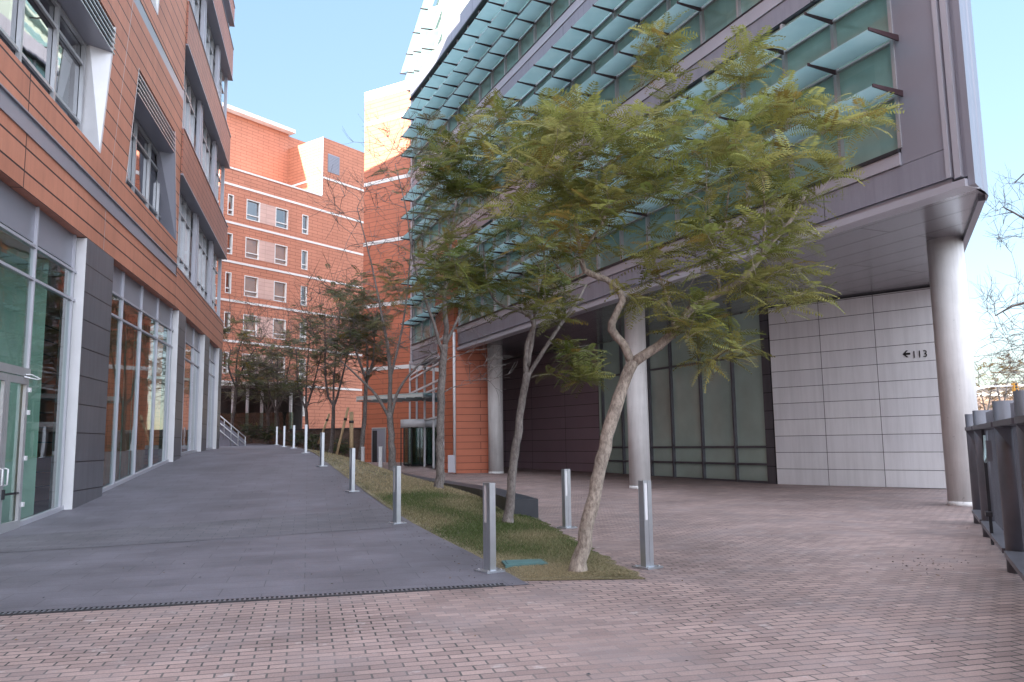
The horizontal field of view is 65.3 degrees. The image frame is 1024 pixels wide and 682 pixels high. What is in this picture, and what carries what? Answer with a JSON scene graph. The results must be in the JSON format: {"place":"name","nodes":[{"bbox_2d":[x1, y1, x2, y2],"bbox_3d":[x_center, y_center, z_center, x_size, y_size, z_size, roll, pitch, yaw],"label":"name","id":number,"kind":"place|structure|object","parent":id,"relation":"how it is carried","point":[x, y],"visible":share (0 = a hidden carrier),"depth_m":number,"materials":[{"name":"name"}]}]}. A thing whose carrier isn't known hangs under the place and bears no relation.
{"place":"outdoors","nodes":[
{"label":"outdoors","id":0,"kind":"place"},
{"bbox_2d":[0,462,1023,681],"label":"plaza","id":1,"kind":"structure","parent":0,"point":[835,605],"depth_m":7.43,"materials":[{"name":"brick"}]},
{"bbox_2d":[0,444,528,611],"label":"path","id":2,"kind":"structure","parent":1,"relation":"on","point":[247,481],"depth_m":12.26,"materials":[{"name":"grey concrete"}]},
{"bbox_2d":[219,415,245,445],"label":"stair railing","id":3,"kind":"object","parent":2,"relation":"on","point":[229,436],"visible":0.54,"depth_m":46.76,"materials":[{"name":"metal"}]},
{"bbox_2d":[226,404,272,441],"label":"shrub","id":4,"kind":"object","parent":2,"relation":"on","point":[253,433],"visible":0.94,"depth_m":51.54,"materials":[{"name":"green plant"}]},
{"bbox_2d":[0,583,505,615],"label":"drain grate","id":5,"kind":"object","parent":2,"relation":"on","point":[46,611],"visible":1,"depth_m":8.39,"materials":[{"name":"metal"}]},
{"bbox_2d":[220,286,293,428],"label":"street tree","id":6,"kind":"object","parent":2,"relation":"on","point":[246,364],"visible":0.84,"depth_m":51.79,"materials":[{"name":"green plant"}]},
{"bbox_2d":[220,381,305,446],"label":"terrace porch","id":7,"kind":"object","parent":2,"relation":"on","point":[245,410],"visible":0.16,"depth_m":62.38,"materials":[{"name":"pale concrete"},{"name":"grey glass"},{"name":"white metal"}]},
{"bbox_2d":[221,338,307,443],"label":"street tree","id":8,"kind":"object","parent":2,"relation":"on","point":[262,401],"visible":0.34,"depth_m":57.81,"materials":[{"name":"green plant"}]},
{"bbox_2d":[245,414,289,444],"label":"shrub","id":9,"kind":"object","parent":2,"relation":"on","point":[266,435],"visible":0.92,"depth_m":51.49,"materials":[{"name":"green plant"}]},
{"bbox_2d":[345,448,358,491],"bbox_3d":[-4.094,3.298,20.484,0.280,1.100,0.280,4,-9,-36],"label":"bollard","id":10,"kind":"object","parent":2,"relation":"on","point":[352,470],"visible":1,"depth_m":20.44,"materials":[{"name":"metal"}]},
{"bbox_2d":[474,482,504,573],"bbox_3d":[-0.287,2.355,10.133,0.280,1.100,0.280,5,-9,-38],"label":"bollard","id":11,"kind":"object","parent":2,"relation":"on","point":[489,536],"visible":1,"depth_m":10.09,"materials":[{"name":"white metal"}]},
{"bbox_3d":[-5.822,3.466,14.817,7.817,0.204,2.738,2,-8,-23],"label":"path band","id":12,"kind":"object","parent":2,"relation":"on","visible":0},
{"bbox_2d":[387,466,406,523],"bbox_3d":[-2.229,2.975,15.482,0.280,1.100,0.280,5,-9,-38],"label":"bollard","id":13,"kind":"object","parent":12,"relation":"on","point":[396,494],"visible":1,"depth_m":15.43,"materials":[{"name":"metal"}]},
{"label":"planting bed","id":14,"kind":"structure","parent":2,"relation":"on","visible":0},
{"bbox_2d":[224,299,326,444],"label":"street tree","id":15,"kind":"object","parent":14,"relation":"on","point":[277,398],"visible":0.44,"depth_m":54.82,"materials":[{"name":"green plant"}]},
{"bbox_2d":[269,410,326,447],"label":"shrub","id":16,"kind":"object","parent":14,"relation":"on","point":[298,435],"visible":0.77,"depth_m":49.53,"materials":[{"name":"green plant"}]},
{"bbox_2d":[253,288,363,448],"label":"street tree","id":17,"kind":"object","parent":14,"relation":"on","point":[296,385],"visible":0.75,"depth_m":50.14,"materials":[{"name":"green plant"}]},
{"bbox_2d":[292,419,336,450],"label":"shrub","id":18,"kind":"object","parent":14,"relation":"on","point":[311,444],"visible":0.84,"depth_m":46.56,"materials":[{"name":"green plant"}]},
{"bbox_2d":[317,421,358,455],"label":"shrub","id":19,"kind":"object","parent":14,"relation":"on","point":[341,449],"visible":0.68,"depth_m":45.28,"materials":[{"name":"green plant"}]},
{"bbox_2d":[280,253,407,453],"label":"street tree","id":20,"kind":"object","parent":14,"relation":"on","point":[333,401],"visible":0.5,"depth_m":44.08,"materials":[{"name":"green plant"}]},
{"bbox_2d":[349,412,353,453],"bbox_3d":[-7.986,4.713,39.737,0.231,2.385,0.240,-1,-7,0],"label":"tree stake","id":21,"kind":"object","parent":14,"relation":"on","point":[351,421],"visible":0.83,"depth_m":39.70,"materials":[{"name":"wood"}]},
{"bbox_2d":[316,285,416,459],"bbox_3d":[-7.176,1.776,39.205,4.917,9.211,10.377,1,-8,-14],"label":"street tree","id":22,"kind":"object","parent":14,"relation":"on","point":[368,369],"visible":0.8,"depth_m":39.90,"materials":[{"name":"green plant"}]},
{"bbox_2d":[289,428,360,461],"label":"planter wall","id":23,"kind":"structure","parent":1,"relation":"on","point":[356,432],"depth_m":57.03,"materials":[{"name":"brown brick"}]},
{"bbox_2d":[356,240,488,472],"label":"entrance lobby","id":24,"kind":"object","parent":1,"relation":"on","point":[466,430],"visible":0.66,"depth_m":40.36,"materials":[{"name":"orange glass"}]},
{"bbox_2d":[400,427,422,465],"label":"revolving door","id":25,"kind":"structure","parent":24,"relation":"in","point":[404,464],"depth_m":47.81,"materials":[{"name":"grey glass"}]},
{"bbox_2d":[400,0,468,190],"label":"sunlit louvre block","id":26,"kind":"structure","parent":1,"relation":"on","point":[434,24],"depth_m":50.74,"materials":[{"name":"white metal"}]},
{"bbox_2d":[401,472,537,517],"bbox_3d":[-2.314,4.859,26.456,0.927,0.450,19.370,1,-8,-17],"label":"stone bench","id":27,"kind":"object","parent":1,"relation":"on","point":[526,505],"visible":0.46,"depth_m":18.68,"materials":[{"name":"grey stone"}]},
{"bbox_2d":[307,449,644,580],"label":"lawn","id":28,"kind":"structure","parent":1,"relation":"on","point":[381,501],"depth_m":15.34,"materials":[{"name":"green plant"}]},
{"bbox_2d":[306,163,452,470],"bbox_3d":[-6.323,-1.600,39.530,7.464,16.092,9.893,-1,-7,0],"label":"jacaranda tree","id":29,"kind":"object","parent":28,"relation":"on","point":[389,411],"visible":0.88,"depth_m":38.32,"materials":[{"name":"green plant"}]},
{"bbox_2d":[342,99,517,488],"bbox_3d":[-2.478,-1.566,22.740,5.213,11.816,5.394,-1,-7,0],"label":"jacaranda tree","id":30,"kind":"object","parent":28,"relation":"on","point":[440,450],"visible":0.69,"depth_m":22.39,"materials":[{"name":"green plant"}]},
{"bbox_2d":[407,88,615,522],"bbox_3d":[-0.024,-0.779,15.972,4.029,8.910,5.665,-1,-7,0],"label":"jacaranda tree","id":31,"kind":"object","parent":28,"relation":"on","point":[463,270],"visible":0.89,"depth_m":15.62,"materials":[{"name":"green plant"}]},
{"bbox_2d":[501,559,547,567],"bbox_3d":[0.166,2.925,10.512,0.560,0.058,0.420,0,-7,-8],"label":"valve box lid","id":32,"kind":"object","parent":28,"relation":"on","point":[514,563],"visible":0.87,"depth_m":10.40,"materials":[{"name":"green plastic"}]},
{"bbox_2d":[557,469,577,528],"bbox_3d":[1.032,2.986,15.172,0.280,1.100,0.280,5,-9,-38],"label":"bollard","id":33,"kind":"object","parent":1,"relation":"on","point":[566,498],"visible":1,"depth_m":15.13,"materials":[{"name":"metal"}]},
{"bbox_2d":[632,480,662,569],"bbox_3d":[1.723,2.350,10.282,0.280,1.100,0.280,5,-9,-38],"label":"bollard","id":34,"kind":"object","parent":1,"relation":"on","point":[646,525],"visible":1,"depth_m":10.24,"materials":[{"name":"metal"}]},
{"bbox_2d":[463,9,904,572],"bbox_3d":[2.381,-0.669,10.395,6.038,7.319,3.513,-1,-7,0],"label":"jacaranda tree","id":35,"kind":"object","parent":1,"relation":"on","point":[556,126],"visible":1,"depth_m":10.21,"materials":[{"name":"green plant"}]},
{"bbox_2d":[965,390,1023,580],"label":"steel fence","id":36,"kind":"object","parent":1,"relation":"on","point":[995,441],"visible":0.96,"depth_m":9.62,"materials":[{"name":"metal"}]},
{"bbox_2d":[969,167,1023,388],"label":"bare tree","id":37,"kind":"object","parent":1,"relation":"on","point":[1020,303],"visible":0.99,"depth_m":24.27,"materials":[{"name":"brown plant"}]},
{"bbox_2d":[222,0,1023,386],"label":"sky","id":38,"kind":"structure","parent":0,"point":[308,67],"materials":[{"name":"blue"}]},
{"label":"ground","id":39,"kind":"structure","parent":0,"visible":0},
{"bbox_2d":[0,0,234,533],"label":"orange office building","id":40,"kind":"structure","parent":39,"relation":"on","point":[115,136],"depth_m":21.01,"materials":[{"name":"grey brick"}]},
{"bbox_2d":[0,362,40,533],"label":"door","id":41,"kind":"structure","parent":40,"relation":"in","point":[24,374],"depth_m":15.22,"materials":[{"name":"metal"}]},
{"bbox_2d":[0,206,76,526],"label":"shop window","id":42,"kind":"structure","parent":40,"relation":"in","point":[31,279],"depth_m":16.96,"materials":[{"name":"grey metal"}]},
{"bbox_2d":[0,0,115,152],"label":"window","id":43,"kind":"structure","parent":40,"relation":"in","point":[67,46],"depth_m":18.96,"materials":[{"name":"white metal"}]},
{"bbox_2d":[102,272,173,492],"bbox_3d":[-11.439,1.422,24.573,0.130,6.198,8.130,1,-7,-11],"label":"shop window","id":44,"kind":"structure","parent":40,"relation":"in","point":[121,300],"depth_m":24.26,"materials":[{"name":"grey metal"}]},
{"bbox_2d":[125,72,176,240],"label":"window","id":45,"kind":"structure","parent":40,"relation":"in","point":[150,174],"depth_m":26.38,"materials":[{"name":"white metal"}]},
{"bbox_2d":[177,194,190,274],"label":"window","id":46,"kind":"structure","parent":40,"relation":"in","point":[183,227],"depth_m":31.78,"materials":[{"name":"grey glass"}]},
{"bbox_2d":[183,73,194,139],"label":"window","id":47,"kind":"structure","parent":40,"relation":"in","point":[188,111],"depth_m":32.45,"materials":[{"name":"grey glass"}]},
{"bbox_2d":[186,210,192,280],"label":"window","id":48,"kind":"structure","parent":40,"relation":"in","point":[190,219],"depth_m":33.11,"materials":[{"name":"grey glass"}]},
{"bbox_2d":[181,321,200,455],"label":"shop window","id":49,"kind":"structure","parent":40,"relation":"in","point":[189,411],"depth_m":32.99,"materials":[{"name":"grey glass"}]},
{"bbox_2d":[191,97,196,151],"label":"window","id":50,"kind":"structure","parent":40,"relation":"in","point":[194,116],"depth_m":33.76,"materials":[{"name":"grey glass"}]},
{"bbox_2d":[197,225,205,294],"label":"window","id":51,"kind":"structure","parent":40,"relation":"in","point":[201,252],"depth_m":36.18,"materials":[{"name":"grey glass"}]},
{"bbox_2d":[202,238,208,300],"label":"window","id":52,"kind":"structure","parent":40,"relation":"in","point":[206,244],"depth_m":37.59,"materials":[{"name":"grey glass"}]},
{"bbox_2d":[201,120,209,176],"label":"window","id":53,"kind":"structure","parent":40,"relation":"in","point":[205,135],"depth_m":36.85,"materials":[{"name":"grey glass"}]},
{"bbox_2d":[205,19,212,67],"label":"window","id":54,"kind":"structure","parent":40,"relation":"in","point":[209,38],"depth_m":37.52,"materials":[{"name":"grey glass"}]},
{"bbox_2d":[207,138,211,185],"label":"window","id":55,"kind":"structure","parent":40,"relation":"in","point":[209,156],"depth_m":38.49,"materials":[{"name":"grey glass"}]},
{"bbox_2d":[206,343,215,449],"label":"shop window","id":56,"kind":"structure","parent":40,"relation":"in","point":[211,380],"depth_m":38.96,"materials":[{"name":"grey glass"}]},
{"bbox_2d":[212,253,217,310],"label":"window","id":57,"kind":"structure","parent":40,"relation":"in","point":[215,259],"depth_m":40.61,"materials":[{"name":"grey glass"}]},
{"bbox_2d":[144,102,363,464],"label":"brick office building","id":58,"kind":"structure","parent":39,"relation":"on","point":[274,182],"depth_m":71.39,"materials":[{"name":"orange brick"}]},
{"bbox_2d":[243,314,256,336],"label":"window","id":59,"kind":"structure","parent":58,"relation":"in","point":[254,317],"depth_m":66.36,"materials":[{"name":"grey glass"}]},
{"bbox_2d":[244,275,257,297],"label":"window","id":60,"kind":"structure","parent":58,"relation":"in","point":[250,283],"depth_m":66.68,"materials":[{"name":"beige glass"}]},
{"bbox_2d":[245,237,258,259],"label":"window","id":61,"kind":"structure","parent":58,"relation":"in","point":[251,245],"depth_m":67.09,"materials":[{"name":"beige glass"}]},
{"bbox_2d":[246,199,259,222],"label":"window","id":62,"kind":"structure","parent":58,"relation":"in","point":[252,207],"depth_m":67.46,"materials":[{"name":"blue glass"}]},
{"bbox_2d":[273,318,285,339],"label":"window","id":63,"kind":"structure","parent":58,"relation":"in","point":[283,325],"depth_m":68.58,"materials":[{"name":"grey glass"}]},
{"bbox_2d":[274,281,286,302],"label":"window","id":64,"kind":"structure","parent":58,"relation":"in","point":[280,288],"depth_m":69.05,"materials":[{"name":"beige glass"}]},
{"bbox_2d":[274,244,287,265],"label":"window","id":65,"kind":"structure","parent":58,"relation":"in","point":[280,250],"depth_m":69.46,"materials":[{"name":"beige glass"}]},
{"bbox_2d":[275,207,287,229],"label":"window","id":66,"kind":"structure","parent":58,"relation":"in","point":[281,221],"depth_m":69.83,"materials":[{"name":"blue glass"}]},
{"bbox_2d":[362,79,410,461],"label":"brick tower","id":67,"kind":"structure","parent":39,"relation":"on","point":[392,102],"depth_m":56.04,"materials":[{"name":"orange tile"}]},
{"bbox_2d":[371,427,385,461],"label":"door","id":68,"kind":"structure","parent":67,"relation":"in","point":[378,434],"depth_m":54.50,"materials":[{"name":"grey metal"}]},
{"bbox_2d":[400,0,988,505],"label":"glass office building","id":69,"kind":"structure","parent":39,"relation":"on","point":[846,392],"depth_m":26.55,"materials":[{"name":"grey metal"}]},
{"bbox_2d":[414,270,422,342],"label":"window","id":70,"kind":"structure","parent":69,"relation":"in","point":[418,327],"depth_m":46.89,"materials":[{"name":"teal glass"}]},
{"bbox_2d":[422,263,431,339],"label":"window","id":71,"kind":"structure","parent":69,"relation":"in","point":[426,322],"depth_m":45.34,"materials":[{"name":"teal glass"}]},
{"bbox_2d":[448,40,459,131],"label":"window","id":72,"kind":"structure","parent":69,"relation":"in","point":[453,122],"depth_m":42.59,"materials":[{"name":"teal glass"}]},
{"bbox_2d":[458,25,469,121],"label":"window","id":73,"kind":"structure","parent":69,"relation":"in","point":[466,101],"depth_m":41.13,"materials":[{"name":"teal glass"}]},
{"bbox_2d":[468,10,481,109],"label":"window","id":74,"kind":"structure","parent":69,"relation":"in","point":[476,95],"depth_m":39.57,"materials":[{"name":"teal glass"}]},
{"bbox_2d":[470,228,483,319],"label":"window","id":75,"kind":"structure","parent":69,"relation":"in","point":[481,299],"depth_m":38.20,"materials":[{"name":"teal glass"}]},
{"bbox_2d":[480,0,493,97],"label":"window","id":76,"kind":"structure","parent":69,"relation":"in","point":[487,83],"depth_m":38.27,"materials":[{"name":"teal glass"}]},
{"bbox_2d":[481,219,495,314],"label":"window","id":77,"kind":"structure","parent":69,"relation":"in","point":[487,246],"depth_m":37.01,"materials":[{"name":"teal glass"}]},
{"bbox_2d":[492,2,506,85],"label":"window","id":78,"kind":"structure","parent":69,"relation":"in","point":[500,69],"depth_m":36.89,"materials":[{"name":"teal glass"}]},
{"bbox_2d":[493,111,507,195],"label":"window","id":79,"kind":"structure","parent":69,"relation":"in","point":[497,178],"depth_m":36.35,"materials":[{"name":"teal glass"}]},
{"bbox_2d":[496,216,509,309],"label":"window","id":80,"kind":"structure","parent":69,"relation":"in","point":[504,267],"depth_m":35.62,"materials":[{"name":"teal glass"}]},
{"bbox_2d":[504,0,520,71],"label":"window","id":81,"kind":"structure","parent":69,"relation":"in","point":[513,54],"depth_m":35.48,"materials":[{"name":"teal glass"}]},
{"bbox_2d":[508,202,524,304],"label":"window","id":82,"kind":"structure","parent":69,"relation":"in","point":[522,259],"depth_m":34.27,"materials":[{"name":"teal glass"}]},
{"bbox_2d":[519,0,536,56],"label":"window","id":83,"kind":"structure","parent":69,"relation":"in","point":[528,38],"depth_m":34.07,"materials":[{"name":"teal glass"}]},
{"bbox_2d":[521,82,538,172],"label":"window","id":84,"kind":"structure","parent":69,"relation":"in","point":[530,92],"depth_m":33.61,"materials":[{"name":"teal glass"}]},
{"bbox_2d":[522,189,540,295],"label":"window","id":85,"kind":"structure","parent":69,"relation":"in","point":[526,256],"depth_m":32.89,"materials":[{"name":"teal glass"}]},
{"bbox_2d":[535,1,553,39],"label":"window","id":86,"kind":"structure","parent":69,"relation":"in","point":[545,19],"depth_m":32.58,"materials":[{"name":"teal glass"}]},
{"bbox_2d":[536,66,555,159],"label":"window","id":87,"kind":"structure","parent":69,"relation":"in","point":[549,74],"depth_m":32.30,"materials":[{"name":"teal glass"}]},
{"bbox_2d":[539,187,558,288],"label":"window","id":88,"kind":"structure","parent":69,"relation":"in","point":[552,231],"depth_m":31.34,"materials":[{"name":"teal glass"}]},
{"bbox_2d":[551,0,571,20],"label":"window","id":89,"kind":"structure","parent":69,"relation":"in","point":[559,6],"depth_m":31.44,"materials":[{"name":"teal glass"}]},
{"bbox_2d":[553,48,574,147],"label":"window","id":90,"kind":"structure","parent":69,"relation":"in","point":[568,56],"depth_m":30.75,"materials":[{"name":"teal glass"}]},
{"bbox_2d":[556,168,578,284],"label":"window","id":91,"kind":"structure","parent":69,"relation":"in","point":[576,272],"depth_m":29.85,"materials":[{"name":"teal glass"}]},
{"bbox_2d":[571,28,595,133],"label":"window","id":92,"kind":"structure","parent":69,"relation":"in","point":[589,70],"depth_m":29.37,"materials":[{"name":"teal glass"}]},
{"bbox_2d":[578,160,599,276],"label":"window","id":93,"kind":"structure","parent":69,"relation":"in","point":[597,259],"depth_m":28.32,"materials":[{"name":"teal glass"}]},
{"bbox_2d":[592,7,618,119],"bbox_3d":[3.247,-9.883,27.923,0.731,4.290,1.497,-1,-7,0],"label":"window","id":94,"kind":"structure","parent":69,"relation":"in","point":[610,91],"depth_m":27.79,"materials":[{"name":"teal glass"}]},
{"bbox_2d":[597,143,623,267],"bbox_3d":[3.319,-4.681,27.256,0.731,4.280,1.497,-1,-7,0],"label":"window","id":95,"kind":"structure","parent":69,"relation":"in","point":[618,237],"depth_m":27.09,"materials":[{"name":"teal glass"}]},
{"bbox_2d":[614,0,644,102],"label":"window","id":96,"kind":"structure","parent":69,"relation":"in","point":[625,85],"depth_m":26.58,"materials":[{"name":"teal glass"}]},
{"bbox_2d":[620,118,650,257],"bbox_3d":[3.947,-4.870,25.852,0.731,4.280,1.497,-1,-7,0],"label":"window","id":97,"kind":"structure","parent":69,"relation":"in","point":[644,222],"depth_m":25.66,"materials":[{"name":"teal glass"}]},
{"bbox_2d":[640,0,672,84],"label":"window","id":98,"kind":"structure","parent":69,"relation":"in","point":[662,6],"depth_m":25.01,"materials":[{"name":"teal glass"}]},
{"bbox_2d":[647,98,680,246],"bbox_3d":[4.575,-5.059,24.447,0.731,4.280,1.497,-1,-7,0],"label":"window","id":99,"kind":"structure","parent":69,"relation":"in","point":[669,216],"depth_m":24.28,"materials":[{"name":"teal glass"}]},
{"bbox_2d":[671,0,704,62],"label":"window","id":100,"kind":"structure","parent":69,"relation":"in","point":[696,23],"depth_m":23.35,"materials":[{"name":"teal glass"}]},
{"bbox_2d":[673,77,713,235],"bbox_3d":[5.203,-5.247,23.043,0.731,4.280,1.497,-1,-7,0],"label":"window","id":101,"kind":"structure","parent":69,"relation":"in","point":[701,193],"depth_m":23.01,"materials":[{"name":"teal glass"}]},
{"bbox_2d":[701,0,741,40],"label":"window","id":102,"kind":"structure","parent":69,"relation":"in","point":[718,14],"depth_m":22.24,"materials":[{"name":"teal glass"}]},
{"bbox_2d":[707,52,751,220],"bbox_3d":[5.831,-5.436,21.638,0.731,4.280,1.497,-1,-7,0],"label":"window","id":103,"kind":"structure","parent":69,"relation":"in","point":[729,98],"depth_m":21.51,"materials":[{"name":"teal glass"}]},
{"bbox_2d":[742,24,794,206],"bbox_3d":[6.459,-5.625,20.234,0.731,4.280,1.497,-1,-7,0],"label":"window","id":104,"kind":"structure","parent":69,"relation":"in","point":[756,86],"depth_m":20.17,"materials":[{"name":"teal glass"}]},
{"bbox_2d":[784,0,845,187],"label":"window","id":105,"kind":"structure","parent":69,"relation":"in","point":[822,40],"depth_m":18.76,"materials":[{"name":"teal glass"}]},
{"bbox_2d":[833,0,901,168],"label":"window","id":106,"kind":"structure","parent":69,"relation":"in","point":[877,65],"depth_m":17.33,"materials":[{"name":"teal glass"}]},
{"bbox_2d":[974,348,1023,409],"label":"street tree","id":107,"kind":"object","parent":39,"relation":"on","point":[983,402],"visible":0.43,"depth_m":89.73,"materials":[{"name":"brown plant"}]},
{"bbox_2d":[975,339,1023,407],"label":"street tree","id":108,"kind":"object","parent":39,"relation":"on","point":[996,383],"visible":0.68,"depth_m":74.67,"materials":[{"name":"brown plant"}]},
{"bbox_2d":[983,336,1023,398],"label":"street tree","id":109,"kind":"object","parent":39,"relation":"on","point":[1011,378],"visible":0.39,"depth_m":80.77,"materials":[{"name":"brown plant"}]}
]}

